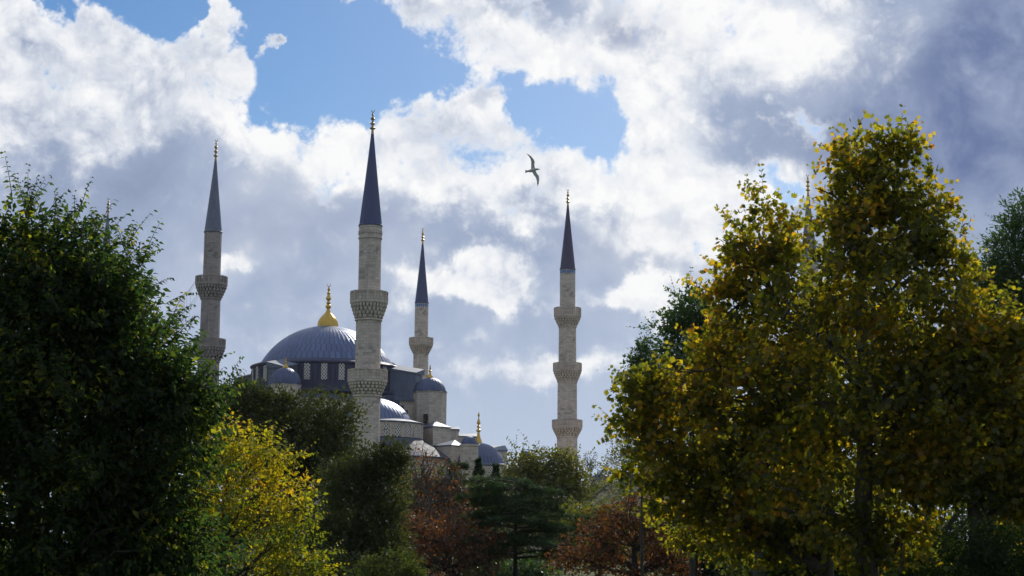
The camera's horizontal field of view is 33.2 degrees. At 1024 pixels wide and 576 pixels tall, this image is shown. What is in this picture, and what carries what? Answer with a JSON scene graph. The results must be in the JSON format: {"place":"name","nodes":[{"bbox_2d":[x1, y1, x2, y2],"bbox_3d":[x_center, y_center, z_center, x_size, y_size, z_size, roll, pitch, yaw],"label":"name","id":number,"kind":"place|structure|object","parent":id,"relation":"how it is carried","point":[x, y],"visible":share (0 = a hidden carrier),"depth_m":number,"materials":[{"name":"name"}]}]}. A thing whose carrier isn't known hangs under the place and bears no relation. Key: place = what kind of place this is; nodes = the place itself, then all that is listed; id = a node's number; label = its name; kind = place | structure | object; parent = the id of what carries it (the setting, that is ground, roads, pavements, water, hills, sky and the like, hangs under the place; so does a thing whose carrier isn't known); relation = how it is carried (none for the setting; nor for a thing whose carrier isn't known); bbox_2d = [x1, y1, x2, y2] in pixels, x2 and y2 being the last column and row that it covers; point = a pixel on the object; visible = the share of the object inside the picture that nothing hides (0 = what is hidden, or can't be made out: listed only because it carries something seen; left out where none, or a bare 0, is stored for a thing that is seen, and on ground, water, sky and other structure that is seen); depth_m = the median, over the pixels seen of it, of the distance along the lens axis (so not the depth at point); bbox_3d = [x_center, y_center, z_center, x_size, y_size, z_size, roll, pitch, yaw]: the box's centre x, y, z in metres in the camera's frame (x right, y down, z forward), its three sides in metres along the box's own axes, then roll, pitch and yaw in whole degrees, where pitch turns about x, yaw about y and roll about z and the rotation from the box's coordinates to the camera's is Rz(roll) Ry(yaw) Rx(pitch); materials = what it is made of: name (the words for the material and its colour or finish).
{"place":"outdoors","nodes":[
{"label":"outdoors","id":0,"kind":"place"},
{"bbox_2d":[224,284,733,555],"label":"mosque","id":1,"kind":"structure","parent":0,"point":[413,404],"depth_m":299.11,"materials":[{"name":"grey stone"}]},
{"bbox_2d":[423,414,427,422],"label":"window","id":2,"kind":"structure","parent":1,"relation":"in","point":[425,417],"depth_m":298.26,"materials":[{"name":"black glass"}]},
{"bbox_2d":[5,546,966,575],"bbox_3d":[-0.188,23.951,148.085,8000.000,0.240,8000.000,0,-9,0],"label":"ground","id":3,"kind":"structure","parent":0,"point":[583,572],"depth_m":110.39,"materials":[{"name":"green plant"}]},
{"bbox_2d":[1,482,86,567],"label":"hedge tree","id":4,"kind":"object","parent":3,"relation":"on","point":[49,529],"depth_m":69.10,"materials":[{"name":"green plant"}]},
{"bbox_2d":[88,198,109,498],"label":"minaret","id":5,"kind":"object","parent":3,"relation":"on","point":[107,222],"visible":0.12,"depth_m":357.61,"materials":[{"name":"beige stone"}]},
{"bbox_2d":[0,151,285,575],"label":"leafy tree","id":6,"kind":"object","parent":3,"relation":"on","point":[123,454],"visible":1,"depth_m":22.42,"materials":[{"name":"green plant"}]},
{"bbox_2d":[115,482,249,575],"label":"hedge tree","id":7,"kind":"object","parent":3,"relation":"on","point":[227,571],"visible":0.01,"depth_m":72.68,"materials":[{"name":"green plant"}]},
{"bbox_2d":[193,139,227,546],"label":"minaret","id":8,"kind":"object","parent":3,"relation":"on","point":[211,283],"visible":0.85,"depth_m":306.79,"materials":[{"name":"beige stone"}]},
{"bbox_2d":[158,282,198,345],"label":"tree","id":9,"kind":"object","parent":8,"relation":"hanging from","point":[182,308],"visible":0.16,"depth_m":313.30,"materials":[{"name":"plant"}]},
{"bbox_2d":[152,395,348,575],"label":"autumn tree","id":10,"kind":"object","parent":3,"relation":"on","point":[276,563],"visible":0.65,"depth_m":30.60,"materials":[{"name":"yellow plant"}]},
{"bbox_2d":[202,367,373,575],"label":"evergreen tree","id":11,"kind":"object","parent":3,"relation":"on","point":[268,405],"visible":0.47,"depth_m":65.46,"materials":[{"name":"green plant"}]},
{"bbox_2d":[227,539,369,575],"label":"garden shrub","id":12,"kind":"object","parent":3,"relation":"on","point":[349,561],"visible":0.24,"depth_m":51.23,"materials":[{"name":"green plant"}]},
{"bbox_2d":[285,422,427,574],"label":"evergreen tree","id":13,"kind":"object","parent":3,"relation":"on","point":[367,476],"visible":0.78,"depth_m":55.20,"materials":[{"name":"green plant"}]},
{"bbox_2d":[347,110,387,551],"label":"minaret","id":14,"kind":"object","parent":3,"relation":"on","point":[367,375],"visible":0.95,"depth_m":243.42,"materials":[{"name":"beige stone"}]},
{"bbox_2d":[340,539,437,575],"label":"leafy bush","id":15,"kind":"object","parent":3,"relation":"on","point":[404,570],"visible":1,"depth_m":46.29,"materials":[{"name":"green plant"}]},
{"bbox_2d":[409,227,432,378],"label":"minaret","id":16,"kind":"object","parent":3,"relation":"on","point":[420,343],"visible":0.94,"depth_m":381.80,"materials":[{"name":"beige stone"}]},
{"bbox_2d":[394,440,498,575],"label":"bare tree","id":17,"kind":"object","parent":3,"relation":"on","point":[441,488],"visible":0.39,"depth_m":79.33,"materials":[{"name":"orange plant"}]},
{"bbox_2d":[385,458,512,575],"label":"hedge tree","id":18,"kind":"object","parent":3,"relation":"on","point":[436,481],"visible":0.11,"depth_m":96.79,"materials":[{"name":"green plant"}]},
{"bbox_2d":[436,460,469,562],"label":"conifer","id":19,"kind":"object","parent":3,"relation":"on","point":[464,465],"visible":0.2,"depth_m":97.47,"materials":[{"name":"green plant"}]},
{"bbox_2d":[390,508,518,575],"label":"rusty tree","id":20,"kind":"object","parent":3,"relation":"on","point":[447,567],"visible":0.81,"depth_m":68.97,"materials":[{"name":"orange plant"}]},
{"bbox_2d":[472,456,490,549],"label":"conifer","id":21,"kind":"object","parent":3,"relation":"on","point":[478,467],"visible":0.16,"depth_m":103.42,"materials":[{"name":"green plant"}]},
{"bbox_2d":[488,461,505,527],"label":"conifer","id":22,"kind":"object","parent":3,"relation":"on","point":[495,469],"visible":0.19,"depth_m":107.39,"materials":[{"name":"green plant"}]},
{"bbox_2d":[456,553,563,575],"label":"garden shrub","id":23,"kind":"object","parent":3,"relation":"on","point":[530,569],"visible":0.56,"depth_m":90.34,"materials":[{"name":"green plant"}]},
{"bbox_2d":[453,472,596,575],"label":"cedar tree","id":24,"kind":"object","parent":3,"relation":"on","point":[541,527],"visible":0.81,"depth_m":70.93,"materials":[{"name":"green plant"}]},
{"bbox_2d":[489,430,603,571],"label":"round tree","id":25,"kind":"object","parent":3,"relation":"on","point":[547,474],"visible":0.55,"depth_m":110.93,"materials":[{"name":"green plant"}]},
{"bbox_2d":[423,501,708,569],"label":"hedge tree","id":26,"kind":"object","parent":3,"relation":"on","point":[525,549],"visible":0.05,"depth_m":123.10,"materials":[{"name":"green plant"}]},
{"bbox_2d":[552,190,582,472],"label":"minaret","id":27,"kind":"object","parent":3,"relation":"on","point":[567,425],"visible":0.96,"depth_m":350.40,"materials":[{"name":"beige stone"}]},
{"bbox_2d":[549,495,638,574],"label":"garden shrub","id":28,"kind":"object","parent":3,"relation":"on","point":[572,522],"visible":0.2,"depth_m":88.87,"materials":[{"name":"green plant"}]},
{"bbox_2d":[578,447,621,567],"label":"sparse tree","id":29,"kind":"object","parent":3,"relation":"on","point":[591,463],"visible":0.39,"depth_m":134.14,"materials":[{"name":"green plant"}]},
{"bbox_2d":[539,490,707,575],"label":"rusty tree","id":30,"kind":"object","parent":3,"relation":"on","point":[659,556],"visible":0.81,"depth_m":61.12,"materials":[{"name":"orange plant"}]},
{"bbox_2d":[596,437,669,561],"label":"pale tree","id":31,"kind":"object","parent":3,"relation":"on","point":[622,460],"visible":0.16,"depth_m":149.00,"materials":[{"name":"green plant"}]},
{"bbox_2d":[620,324,658,575],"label":"columnar tree","id":32,"kind":"object","parent":3,"relation":"on","point":[642,347],"visible":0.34,"depth_m":56.10,"materials":[{"name":"green plant"}]},
{"bbox_2d":[626,267,744,575],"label":"dark tree","id":33,"kind":"object","parent":3,"relation":"on","point":[687,316],"visible":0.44,"depth_m":58.17,"materials":[{"name":"green plant"}]},
{"bbox_2d":[658,549,752,575],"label":"garden shrub","id":34,"kind":"object","parent":3,"relation":"on","point":[710,571],"visible":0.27,"depth_m":62.63,"materials":[{"name":"green plant"}]},
{"bbox_2d":[655,514,760,575],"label":"garden shrub","id":35,"kind":"object","parent":3,"relation":"on","point":[678,532],"visible":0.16,"depth_m":41.43,"materials":[{"name":"green plant"}]},
{"bbox_2d":[621,523,804,575],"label":"hedge tree","id":36,"kind":"object","parent":3,"relation":"on","point":[653,552],"depth_m":98.53,"materials":[{"name":"green plant"}]},
{"bbox_2d":[592,163,852,575],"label":"plane tree","id":37,"kind":"object","parent":3,"relation":"on","point":[671,406],"visible":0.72,"depth_m":37.61,"materials":[{"name":"green plant"}]},
{"bbox_2d":[709,547,792,575],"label":"garden shrub","id":38,"kind":"object","parent":3,"relation":"on","point":[737,573],"visible":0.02,"depth_m":59.04,"materials":[{"name":"green plant"}]},
{"bbox_2d":[668,390,852,527],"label":"shade tree","id":39,"kind":"object","parent":3,"relation":"on","point":[735,452],"depth_m":81.36,"materials":[{"name":"green plant"}]},
{"bbox_2d":[690,394,836,575],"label":"shade tree","id":40,"kind":"object","parent":3,"relation":"on","point":[756,573],"visible":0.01,"depth_m":48.24,"materials":[{"name":"green plant"}]},
{"bbox_2d":[755,548,855,575],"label":"garden shrub","id":41,"kind":"object","parent":3,"relation":"on","point":[786,572],"visible":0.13,"depth_m":43.12,"materials":[{"name":"green plant"}]},
{"bbox_2d":[801,174,820,393],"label":"minaret","id":42,"kind":"object","parent":3,"relation":"on","point":[813,266],"visible":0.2,"depth_m":303.71,"materials":[{"name":"beige stone"}]},
{"bbox_2d":[717,104,1017,575],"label":"plane tree","id":43,"kind":"object","parent":3,"relation":"on","point":[853,408],"visible":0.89,"depth_m":35.84,"materials":[{"name":"green plant"}]},
{"bbox_2d":[793,292,968,575],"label":"shade tree","id":44,"kind":"object","parent":3,"relation":"on","point":[853,457],"visible":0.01,"depth_m":46.57,"materials":[{"name":"green plant"}]},
{"bbox_2d":[855,528,940,575],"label":"garden shrub","id":45,"kind":"object","parent":3,"relation":"on","point":[892,539],"visible":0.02,"depth_m":56.98,"materials":[{"name":"green plant"}]},
{"bbox_2d":[835,503,966,575],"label":"hedge tree","id":46,"kind":"object","parent":3,"relation":"on","point":[910,542],"visible":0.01,"depth_m":94.59,"materials":[{"name":"green plant"}]},
{"bbox_2d":[832,448,1013,540],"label":"shade tree","id":47,"kind":"object","parent":3,"relation":"on","point":[948,522],"visible":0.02,"depth_m":77.33,"materials":[{"name":"green plant"}]},
{"bbox_2d":[839,281,1023,575],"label":"plane tree","id":48,"kind":"object","parent":3,"relation":"on","point":[986,345],"visible":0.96,"depth_m":34.57,"materials":[{"name":"green plant"}]},
{"bbox_2d":[878,514,1003,575],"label":"garden shrub","id":49,"kind":"object","parent":3,"relation":"on","point":[909,572],"visible":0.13,"depth_m":41.34,"materials":[{"name":"green plant"}]},
{"bbox_2d":[935,508,999,572],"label":"hedge tree","id":50,"kind":"object","parent":3,"relation":"on","point":[958,527],"visible":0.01,"depth_m":96.45,"materials":[{"name":"green plant"}]},
{"bbox_2d":[913,500,1023,575],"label":"garden shrub","id":51,"kind":"object","parent":3,"relation":"on","point":[961,555],"visible":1,"depth_m":32.47,"materials":[{"name":"green plant"}]},
{"bbox_2d":[946,380,1012,570],"bbox_3d":[13.114,5.252,46.723,4.694,7.379,3.019,0,-9,0],"label":"shade tree","id":52,"kind":"object","parent":3,"relation":"on","point":[987,511],"visible":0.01,"depth_m":46.44,"materials":[{"name":"green plant"}]},
{"bbox_2d":[948,187,1023,329],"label":"dark tree","id":53,"kind":"object","parent":3,"relation":"on","point":[1009,264],"visible":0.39,"depth_m":52.50,"materials":[{"name":"green plant"}]},
{"bbox_2d":[997,525,1023,575],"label":"garden shrub","id":54,"kind":"object","parent":3,"relation":"on","point":[1010,550],"visible":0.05,"depth_m":49.10,"materials":[{"name":"green plant"}]},
{"bbox_2d":[0,0,1023,540],"label":"sky","id":55,"kind":"structure","parent":0,"point":[651,115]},
{"bbox_2d":[525,154,540,184],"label":"gull","id":56,"kind":"object","parent":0,"point":[533,169],"visible":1,"depth_m":74.55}
]}

